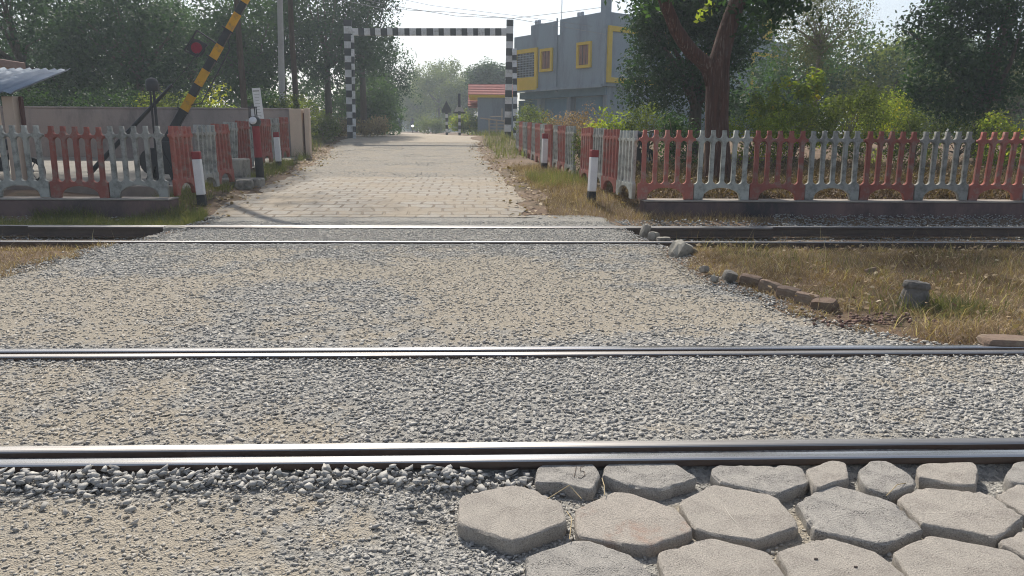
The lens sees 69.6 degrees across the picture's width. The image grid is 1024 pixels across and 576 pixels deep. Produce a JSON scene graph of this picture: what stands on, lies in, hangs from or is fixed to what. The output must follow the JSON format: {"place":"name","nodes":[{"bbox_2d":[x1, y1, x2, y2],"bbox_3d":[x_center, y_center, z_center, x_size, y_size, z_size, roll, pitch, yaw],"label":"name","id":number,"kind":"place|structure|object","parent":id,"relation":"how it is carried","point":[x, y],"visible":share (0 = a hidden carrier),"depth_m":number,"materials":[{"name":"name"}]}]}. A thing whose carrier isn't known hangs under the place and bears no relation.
{"place":"outdoors","nodes":[
{"label":"outdoors","id":0,"kind":"place"},
{"bbox_2d":[0,156,297,189],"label":"yard","id":1,"kind":"structure","parent":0,"point":[48,167],"depth_m":19.55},
{"bbox_2d":[223,117,289,168],"bbox_3d":[-7.098,-4.117,20.748,0.147,1.490,6.182,0,12,-3],"label":"picket fence","id":2,"kind":"object","parent":1,"relation":"on","point":[241,140],"visible":0.66,"depth_m":20.78,"materials":[{"name":"grey paint"}]},
{"bbox_2d":[206,177,526,217],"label":"brick paving","id":3,"kind":"structure","parent":0,"point":[392,197],"depth_m":14.77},
{"bbox_2d":[291,142,506,177],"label":"road","id":4,"kind":"structure","parent":0,"point":[352,163],"depth_m":24.52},
{"bbox_2d":[339,132,479,142],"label":"dirt road","id":5,"kind":"structure","parent":0,"point":[416,137],"depth_m":37.06,"materials":[{"name":"soil"}]},
{"bbox_2d":[0,132,1023,344],"bbox_3d":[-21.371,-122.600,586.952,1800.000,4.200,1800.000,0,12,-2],"label":"ground","id":6,"kind":"structure","parent":0,"point":[524,193],"depth_m":12.76,"materials":[{"name":"soil"}]},
{"bbox_2d":[0,59,69,180],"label":"gatekeeper hut","id":7,"kind":"object","parent":6,"relation":"on","point":[15,76],"visible":0.8,"depth_m":14.75,"materials":[{"name":"beige paint"}]},
{"bbox_2d":[0,239,114,279],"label":"dry grass","id":8,"kind":"structure","parent":6,"relation":"on","point":[24,250],"depth_m":8.69,"materials":[{"name":"plant"}]},
{"bbox_2d":[0,0,115,105],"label":"tree","id":9,"kind":"object","parent":6,"relation":"on","point":[12,33],"visible":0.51,"depth_m":32.50,"materials":[{"name":"green plant"}]},
{"bbox_2d":[15,83,107,106],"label":"bush","id":10,"kind":"object","parent":6,"relation":"on","point":[27,95],"visible":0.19,"depth_m":28.23,"materials":[{"name":"green plant"}]},
{"bbox_2d":[0,0,174,106],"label":"tree","id":11,"kind":"object","parent":6,"relation":"on","point":[108,84],"visible":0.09,"depth_m":36.42,"materials":[{"name":"green plant"}]},
{"bbox_2d":[0,196,178,216],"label":"plinth wall","id":12,"kind":"structure","parent":6,"relation":"on","point":[16,205],"depth_m":12.95,"materials":[{"name":"concrete"}]},
{"bbox_2d":[0,125,169,197],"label":"picket fence","id":13,"kind":"object","parent":12,"relation":"on","point":[57,187],"visible":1,"depth_m":12.95,"materials":[{"name":"red paint"}]},
{"bbox_2d":[167,124,234,195],"bbox_3d":[-6.143,-2.624,14.729,0.166,1.318,3.088,0,12,-2],"label":"picket fence","id":14,"kind":"object","parent":12,"relation":"on","point":[212,144],"visible":0.96,"depth_m":14.45,"materials":[{"name":"red paint"}]},
{"bbox_2d":[6,185,173,196],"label":"yard kerb","id":15,"kind":"structure","parent":6,"relation":"on","point":[139,191],"depth_m":14.28,"materials":[{"name":"concrete"}]},
{"bbox_2d":[0,201,210,224],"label":"green grass","id":16,"kind":"structure","parent":6,"relation":"on","point":[80,218],"depth_m":12.58,"materials":[{"name":"plant"}]},
{"bbox_2d":[64,79,146,106],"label":"bush","id":17,"kind":"object","parent":6,"relation":"on","point":[91,101],"visible":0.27,"depth_m":27.96,"materials":[{"name":"green plant"}]},
{"bbox_2d":[22,0,220,106],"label":"tree","id":18,"kind":"object","parent":6,"relation":"on","point":[139,46],"visible":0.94,"depth_m":32.69,"materials":[{"name":"green plant"}]},
{"bbox_2d":[0,106,311,157],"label":"compound wall","id":19,"kind":"structure","parent":6,"relation":"on","point":[115,118],"depth_m":25.91,"materials":[{"name":"beige paint"}]},
{"bbox_2d":[145,78,169,184],"bbox_3d":[-7.630,-3.295,15.790,0.300,2.350,0.273,0,12,-2],"label":"warning bell","id":20,"kind":"object","parent":6,"relation":"on","point":[152,85],"visible":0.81,"depth_m":15.62,"materials":[{"name":"black metal"}]},
{"bbox_2d":[139,0,249,179],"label":"barrier gate","id":21,"kind":"structure","parent":6,"relation":"on","point":[193,47],"depth_m":16.69,"materials":[{"name":"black metal"}]},
{"bbox_2d":[135,0,260,107],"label":"tree","id":22,"kind":"object","parent":6,"relation":"on","point":[199,59],"visible":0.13,"depth_m":40.35,"materials":[{"name":"green plant"}]},
{"bbox_2d":[191,151,206,206],"bbox_3d":[-5.852,-2.021,13.775,0.150,1.050,0.150,-4,12,-10],"label":"marker post","id":23,"kind":"object","parent":6,"relation":"on","point":[196,157],"visible":0.88,"depth_m":13.71,"materials":[{"name":"white paint"}]},
{"bbox_2d":[154,152,311,210],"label":"green grass","id":24,"kind":"structure","parent":6,"relation":"on","point":[268,170],"depth_m":15.96,"materials":[{"name":"plant"}]},
{"bbox_2d":[207,158,264,187],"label":"concrete steps","id":25,"kind":"structure","parent":6,"relation":"on","point":[241,168],"depth_m":16.75,"materials":[{"name":"concrete"}]},
{"bbox_2d":[234,0,247,107],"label":"tree","id":26,"kind":"object","parent":6,"relation":"on","point":[242,81],"visible":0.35,"depth_m":27.62,"materials":[{"name":"plant"}]},
{"bbox_2d":[182,0,300,104],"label":"tree","id":27,"kind":"object","parent":6,"relation":"on","point":[262,57],"visible":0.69,"depth_m":37.04,"materials":[{"name":"green plant"}]},
{"bbox_2d":[248,104,263,177],"bbox_3d":[-5.906,-3.276,17.012,0.264,1.892,0.252,0,12,-2],"label":"post","id":28,"kind":"object","parent":6,"relation":"on","point":[255,122],"visible":0.96,"depth_m":16.96,"materials":[{"name":"metal"}]},
{"bbox_2d":[277,0,284,102],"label":"utility pole","id":29,"kind":"object","parent":6,"relation":"on","point":[281,72],"visible":0.48,"depth_m":32.12,"materials":[{"name":"concrete"}]},
{"bbox_2d":[243,0,337,97],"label":"tree","id":30,"kind":"object","parent":6,"relation":"on","point":[286,32],"visible":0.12,"depth_m":43.05,"materials":[{"name":"green plant"}]},
{"bbox_2d":[288,0,299,108],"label":"tree","id":31,"kind":"object","parent":6,"relation":"on","point":[292,50],"visible":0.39,"depth_m":29.40,"materials":[{"name":"brown plant"}]},
{"bbox_2d":[268,91,324,141],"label":"bush","id":32,"kind":"object","parent":6,"relation":"on","point":[291,105],"visible":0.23,"depth_m":29.70,"materials":[{"name":"green plant"}]},
{"bbox_2d":[311,110,343,141],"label":"bush","id":33,"kind":"object","parent":6,"relation":"on","point":[333,128],"visible":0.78,"depth_m":34.53,"materials":[{"name":"green plant"}]},
{"bbox_2d":[271,0,394,133],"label":"tree","id":34,"kind":"object","parent":6,"relation":"on","point":[331,58],"visible":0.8,"depth_m":39.13,"materials":[{"name":"green plant"}]},
{"bbox_2d":[310,0,406,134],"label":"tree","id":35,"kind":"object","parent":6,"relation":"on","point":[363,109],"visible":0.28,"depth_m":43.77,"materials":[{"name":"green plant"}]},
{"bbox_2d":[321,70,407,134],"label":"tree","id":36,"kind":"object","parent":6,"relation":"on","point":[382,103],"visible":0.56,"depth_m":47.42,"materials":[{"name":"green plant"}]},
{"bbox_2d":[148,141,582,217],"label":"leaf litter","id":37,"kind":"object","parent":6,"relation":"on","point":[286,173],"visible":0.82,"depth_m":18.77,"materials":[{"name":"plant"}]},
{"bbox_2d":[356,115,391,136],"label":"bush","id":38,"kind":"object","parent":6,"relation":"on","point":[373,128],"visible":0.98,"depth_m":38.29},
{"bbox_2d":[339,41,423,114],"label":"tree","id":39,"kind":"object","parent":6,"relation":"on","point":[403,79],"visible":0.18,"depth_m":55.33,"materials":[{"name":"green plant"}]},
{"bbox_2d":[27,226,772,237],"bbox_3d":[-1.646,-0.885,11.602,11.650,0.156,0.136,0,12,-2],"label":"rail","id":40,"kind":"object","parent":6,"relation":"on","point":[141,231],"visible":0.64,"depth_m":11.54,"materials":[{"name":"metal"}]},
{"bbox_2d":[284,128,527,158],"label":"verge grass","id":41,"kind":"structure","parent":6,"relation":"on","point":[501,143],"depth_m":32.90,"materials":[{"name":"plant"}]},
{"bbox_2d":[395,77,437,131],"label":"tree","id":42,"kind":"object","parent":6,"relation":"on","point":[412,110],"visible":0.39,"depth_m":123.66,"materials":[{"name":"green plant"}]},
{"bbox_2d":[343,19,517,138],"bbox_3d":[-4.027,-10.362,36.619,8.632,5.890,1.338,0,12,-2],"label":"height gauge","id":43,"kind":"object","parent":6,"relation":"on","point":[350,32],"visible":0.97,"depth_m":36.64,"materials":[{"name":"metal"}]},
{"bbox_2d":[407,55,469,132],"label":"tree","id":44,"kind":"object","parent":6,"relation":"on","point":[428,84],"visible":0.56,"depth_m":107.02,"materials":[{"name":"green plant"}]},
{"bbox_2d":[436,77,477,132],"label":"tree","id":45,"kind":"object","parent":6,"relation":"on","point":[450,90],"visible":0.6,"depth_m":99.69,"materials":[{"name":"green plant"}]},
{"bbox_2d":[462,56,512,91],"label":"tree","id":46,"kind":"object","parent":6,"relation":"on","point":[487,73],"visible":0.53,"depth_m":79.38,"materials":[{"name":"green plant"}]},
{"bbox_2d":[468,84,517,134],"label":"house","id":47,"kind":"structure","parent":6,"relation":"on","point":[487,100],"depth_m":50.70,"materials":[{"name":"grey paint"}]},
{"bbox_2d":[0,215,1023,575],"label":"gravel crossing","id":48,"kind":"object","parent":6,"relation":"on","point":[992,477],"visible":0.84,"depth_m":4.26,"materials":[{"name":"gravel"}]},
{"bbox_2d":[0,144,1023,575],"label":"loose gravel","id":49,"kind":"structure","parent":6,"relation":"on","point":[54,484],"depth_m":4.44,"materials":[{"name":"gravel"}]},
{"bbox_2d":[0,450,1023,471],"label":"rail","id":50,"kind":"object","parent":6,"relation":"on","point":[512,462],"visible":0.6,"depth_m":3.31,"materials":[{"name":"metal"}]},
{"bbox_2d":[0,438,1023,457],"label":"rail","id":51,"kind":"object","parent":6,"relation":"on","point":[130,451],"visible":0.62,"depth_m":3.44,"materials":[{"name":"metal"}]},
{"bbox_2d":[457,486,566,555],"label":"paving block","id":52,"kind":"structure","parent":6,"relation":"on","point":[511,520],"depth_m":2.83,"materials":[{"name":"concrete"}]},
{"bbox_2d":[0,350,1023,360],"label":"rail","id":53,"kind":"object","parent":6,"relation":"on","point":[390,355],"visible":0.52,"depth_m":4.90,"materials":[{"name":"metal"}]},
{"bbox_2d":[0,345,1023,353],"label":"rail","id":54,"kind":"object","parent":6,"relation":"on","point":[477,349],"visible":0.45,"depth_m":5.01,"materials":[{"name":"metal"}]},
{"bbox_2d":[0,241,1023,252],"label":"rail","id":55,"kind":"object","parent":6,"relation":"on","point":[941,245],"visible":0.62,"depth_m":10.08,"materials":[{"name":"grey metal"}]},
{"bbox_2d":[0,225,1023,236],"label":"rail","id":56,"kind":"object","parent":6,"relation":"on","point":[777,231],"visible":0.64,"depth_m":11.95,"materials":[{"name":"grey metal"}]},
{"bbox_2d":[0,1,1023,137],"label":"woodland","id":57,"kind":"object","parent":6,"relation":"on","point":[237,104],"visible":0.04,"depth_m":57.77,"materials":[{"name":"green plant"}]},
{"bbox_2d":[515,121,576,174],"bbox_3d":[0.846,-4.643,23.581,0.159,1.550,11.346,-1,12,-7],"label":"picket fence","id":58,"kind":"object","parent":6,"relation":"on","point":[529,137],"visible":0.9,"depth_m":21.19,"materials":[{"name":"grey paint"}]},
{"bbox_2d":[525,167,587,187],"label":"green grass","id":59,"kind":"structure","parent":6,"relation":"on","point":[554,178],"depth_m":17.29,"materials":[{"name":"plant"}]},
{"bbox_2d":[534,464,599,501],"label":"paving block","id":60,"kind":"structure","parent":6,"relation":"on","point":[582,481],"depth_m":3.17,"materials":[{"name":"concrete"}]},
{"bbox_2d":[525,541,650,575],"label":"paving block","id":61,"kind":"structure","parent":6,"relation":"on","point":[581,558],"depth_m":2.57,"materials":[{"name":"concrete"}]},
{"bbox_2d":[587,150,598,202],"bbox_3d":[1.577,-2.165,14.378,0.150,1.050,0.150,0,12,-11],"label":"marker post","id":62,"kind":"object","parent":6,"relation":"on","point":[592,173],"visible":0.86,"depth_m":14.31,"materials":[{"name":"white paint"}]},
{"bbox_2d":[579,127,638,198],"bbox_3d":[1.949,-2.717,15.517,0.132,1.335,4.135,-1,12,-8],"label":"picket fence","id":63,"kind":"object","parent":6,"relation":"on","point":[617,148],"visible":0.91,"depth_m":14.78,"materials":[{"name":"grey paint"}]},
{"bbox_2d":[574,492,691,557],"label":"paving block","id":64,"kind":"structure","parent":6,"relation":"on","point":[632,525],"depth_m":2.82,"materials":[{"name":"concrete"}]},
{"bbox_2d":[602,463,696,500],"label":"paving block","id":65,"kind":"structure","parent":6,"relation":"on","point":[658,482],"depth_m":3.18,"materials":[{"name":"concrete"}]},
{"bbox_2d":[618,101,684,165],"bbox_3d":[3.308,-3.685,17.976,1.963,1.722,1.289,0,12,-2],"label":"bush","id":66,"kind":"object","parent":6,"relation":"on","point":[634,126],"visible":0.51,"depth_m":17.91,"materials":[{"name":"green plant"}]},
{"bbox_2d":[514,0,791,136],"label":"blue grey building","id":67,"kind":"structure","parent":6,"relation":"on","point":[568,69],"depth_m":46.03,"materials":[{"name":"paint"}]},
{"bbox_2d":[517,47,537,90],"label":"window","id":68,"kind":"structure","parent":67,"relation":"in","point":[527,59],"depth_m":48.99,"materials":[{"name":"paint"}]},
{"bbox_2d":[606,25,670,84],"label":"window","id":69,"kind":"structure","parent":67,"relation":"in","point":[616,43],"depth_m":43.84,"materials":[{"name":"glass"}]},
{"bbox_2d":[503,161,803,225],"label":"dry grass","id":70,"kind":"structure","parent":6,"relation":"on","point":[572,197],"depth_m":14.14,"materials":[{"name":"plant"}]},
{"bbox_2d":[655,109,702,168],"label":"bush","id":71,"kind":"object","parent":6,"relation":"on","point":[674,126],"visible":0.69,"depth_m":16.73,"materials":[{"name":"green plant"}]},
{"bbox_2d":[610,0,776,153],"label":"tree","id":72,"kind":"object","parent":6,"relation":"on","point":[657,42],"visible":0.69,"depth_m":20.51,"materials":[{"name":"green plant"}]},
{"bbox_2d":[603,0,832,181],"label":"forked tree","id":73,"kind":"object","parent":6,"relation":"on","point":[714,68],"visible":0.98,"depth_m":14.90,"materials":[{"name":"brown plant"}]},
{"bbox_2d":[657,539,783,575],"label":"paving block","id":74,"kind":"structure","parent":6,"relation":"on","point":[710,557],"depth_m":2.60,"materials":[{"name":"concrete"}]},
{"bbox_2d":[679,485,797,549],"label":"paving block","id":75,"kind":"structure","parent":6,"relation":"on","point":[757,521],"depth_m":2.89,"materials":[{"name":"concrete"}]},
{"bbox_2d":[710,465,808,503],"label":"paving block","id":76,"kind":"structure","parent":6,"relation":"on","point":[783,483],"depth_m":3.19,"materials":[{"name":"concrete"}]},
{"bbox_2d":[729,109,803,165],"bbox_3d":[5.847,-3.551,17.815,2.128,1.561,1.602,0,12,-2],"label":"bush","id":77,"kind":"object","parent":6,"relation":"on","point":[776,127],"visible":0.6,"depth_m":17.69,"materials":[{"name":"green plant"}]},
{"bbox_2d":[746,74,798,155],"bbox_3d":[7.295,-4.761,20.709,1.359,2.380,1.338,8,14,32],"label":"bush","id":78,"kind":"object","parent":6,"relation":"on","point":[769,107],"visible":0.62,"depth_m":20.45,"materials":[{"name":"green plant"}]},
{"bbox_2d":[729,28,859,129],"bbox_3d":[12.769,-9.983,35.893,7.456,5.589,8.036,0,12,-2],"label":"tree","id":79,"kind":"object","parent":6,"relation":"on","point":[759,76],"visible":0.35,"depth_m":34.80,"materials":[{"name":"green plant"}]},
{"bbox_2d":[764,104,841,163],"bbox_3d":[7.244,-3.767,18.418,2.228,1.640,1.641,0,12,-2],"label":"bush","id":80,"kind":"object","parent":6,"relation":"on","point":[796,147],"visible":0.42,"depth_m":18.20,"materials":[{"name":"green plant"}]},
{"bbox_2d":[783,67,833,152],"bbox_3d":[8.082,-4.714,20.136,1.197,2.608,1.276,12,16,44],"label":"bush","id":81,"kind":"object","parent":6,"relation":"on","point":[804,92],"visible":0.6,"depth_m":19.95,"materials":[{"name":"green plant"}]},
{"bbox_2d":[597,153,1023,206],"bbox_3d":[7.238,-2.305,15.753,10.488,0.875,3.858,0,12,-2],"label":"leaf litter","id":82,"kind":"object","parent":6,"relation":"on","point":[1004,169],"visible":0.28,"depth_m":15.27,"materials":[{"name":"plant"}]},
{"bbox_2d":[766,0,879,144],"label":"tree","id":83,"kind":"object","parent":6,"relation":"on","point":[820,42],"visible":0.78,"depth_m":26.08,"materials":[{"name":"green plant"}]},
{"bbox_2d":[806,461,848,495],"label":"paving block","id":84,"kind":"structure","parent":6,"relation":"on","point":[828,474],"depth_m":3.19,"materials":[{"name":"concrete"}]},
{"bbox_2d":[639,198,1023,218],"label":"plinth wall","id":85,"kind":"structure","parent":6,"relation":"on","point":[893,208],"depth_m":13.44,"materials":[{"name":"concrete"}]},
{"bbox_2d":[637,130,1023,199],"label":"picket fence","id":86,"kind":"object","parent":85,"relation":"on","point":[743,189],"visible":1,"depth_m":13.45,"materials":[{"name":"red paint"}]},
{"bbox_2d":[760,9,909,137],"bbox_3d":[17.323,-11.274,39.142,7.667,7.091,7.490,-7,14,-30],"label":"tree","id":87,"kind":"object","parent":6,"relation":"on","point":[861,41],"visible":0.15,"depth_m":37.66,"materials":[{"name":"green plant"}]},
{"bbox_2d":[776,539,903,575],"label":"paving block","id":88,"kind":"structure","parent":6,"relation":"on","point":[829,557],"depth_m":2.59,"materials":[{"name":"concrete"}]},
{"bbox_2d":[666,234,1023,344],"bbox_3d":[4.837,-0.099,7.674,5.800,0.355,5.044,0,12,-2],"label":"dry grass","id":89,"kind":"structure","parent":6,"relation":"on","point":[909,258],"depth_m":7.56,"materials":[{"name":"plant"}]},
{"bbox_2d":[809,77,892,161],"bbox_3d":[8.319,-4.036,18.301,1.910,2.318,1.731,0,12,-2],"label":"bush","id":90,"kind":"object","parent":6,"relation":"on","point":[865,101],"visible":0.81,"depth_m":18.05,"materials":[{"name":"green plant"}]},
{"bbox_2d":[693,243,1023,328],"bbox_3d":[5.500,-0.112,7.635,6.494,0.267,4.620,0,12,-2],"label":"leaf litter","id":91,"kind":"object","parent":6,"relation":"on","point":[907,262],"visible":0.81,"depth_m":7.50,"materials":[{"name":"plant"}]},
{"bbox_2d":[795,486,922,555],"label":"paving block","id":92,"kind":"structure","parent":6,"relation":"on","point":[880,526],"depth_m":2.86,"materials":[{"name":"concrete"}]},
{"bbox_2d":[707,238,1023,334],"bbox_3d":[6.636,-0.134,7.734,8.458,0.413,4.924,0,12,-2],"label":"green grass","id":93,"kind":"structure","parent":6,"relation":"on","point":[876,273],"depth_m":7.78,"materials":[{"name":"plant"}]},
{"bbox_2d":[804,309,947,327],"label":"red stones","id":94,"kind":"object","parent":6,"relation":"on","point":[867,318],"visible":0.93,"depth_m":5.87,"materials":[{"name":"stone"}]},
{"bbox_2d":[840,85,914,162],"bbox_3d":[9.300,-4.088,18.817,2.231,2.174,1.740,0,12,-2],"label":"bush","id":95,"kind":"object","parent":6,"relation":"on","point":[885,126],"visible":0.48,"depth_m":18.61,"materials":[{"name":"green plant"}]},
{"bbox_2d":[857,461,915,503],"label":"paving block","id":96,"kind":"structure","parent":6,"relation":"on","point":[881,479],"depth_m":3.17,"materials":[{"name":"concrete"}]},
{"bbox_2d":[815,29,962,138],"bbox_3d":[19.263,-10.177,37.274,6.698,5.490,6.194,-5,13,-26],"label":"tree","id":97,"kind":"object","parent":6,"relation":"on","point":[851,84],"visible":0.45,"depth_m":36.50,"materials":[{"name":"green plant"}]},
{"bbox_2d":[882,107,944,167],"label":"bush","id":98,"kind":"object","parent":6,"relation":"on","point":[918,120],"visible":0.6,"depth_m":17.70,"materials":[{"name":"green plant"}]},
{"bbox_2d":[897,280,930,310],"bbox_3d":[3.462,0.075,6.335,0.260,0.283,0.248,6,6,-3],"label":"concrete stump","id":99,"kind":"object","parent":6,"relation":"on","point":[919,290],"visible":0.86,"depth_m":6.24,"materials":[{"name":"concrete"}]},
{"bbox_2d":[856,285,1021,323],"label":"green grass","id":100,"kind":"structure","parent":6,"relation":"on","point":[939,302],"depth_m":6.18,"materials":[{"name":"plant"}]},
{"bbox_2d":[915,462,978,492],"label":"paving block","id":101,"kind":"structure","parent":6,"relation":"on","point":[961,476],"depth_m":3.21,"materials":[{"name":"concrete"}]},
{"bbox_2d":[889,0,1023,157],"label":"tree","id":102,"kind":"object","parent":6,"relation":"on","point":[980,84],"visible":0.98,"depth_m":19.88,"materials":[{"name":"green plant"}]},
{"bbox_2d":[892,536,1023,575],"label":"paving block","id":103,"kind":"structure","parent":6,"relation":"on","point":[932,556],"depth_m":2.60,"materials":[{"name":"concrete"}]},
{"bbox_2d":[897,488,1023,548],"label":"paving block","id":104,"kind":"structure","parent":6,"relation":"on","point":[980,518],"depth_m":2.89,"materials":[{"name":"concrete"}]},
{"bbox_2d":[917,110,1006,164],"bbox_3d":[11.489,-3.711,18.692,2.005,1.553,1.608,0,12,-2],"label":"bush","id":105,"kind":"object","parent":6,"relation":"on","point":[963,135],"visible":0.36,"depth_m":18.68,"materials":[{"name":"green plant"}]},
{"bbox_2d":[945,35,1023,139],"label":"tree","id":106,"kind":"object","parent":6,"relation":"on","point":[1018,111],"visible":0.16,"depth_m":34.76,"materials":[{"name":"green plant"}]},
{"bbox_2d":[971,110,1023,169],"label":"bush","id":107,"kind":"object","parent":6,"relation":"on","point":[1000,133],"visible":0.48,"depth_m":17.62,"materials":[{"name":"green plant"}]},
{"bbox_2d":[977,334,1023,346],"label":"concrete slab","id":108,"kind":"structure","parent":6,"relation":"on","point":[1002,340],"depth_m":5.17,"materials":[{"name":"concrete"}]},
{"bbox_2d":[996,484,1023,527],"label":"paving block","id":109,"kind":"structure","parent":6,"relation":"on","point":[1012,498],"depth_m":3.03,"materials":[{"name":"concrete"}]},
{"bbox_2d":[0,0,1023,133],"label":"sky","id":110,"kind":"structure","parent":0,"point":[469,50],"materials":[{"name":"white"}]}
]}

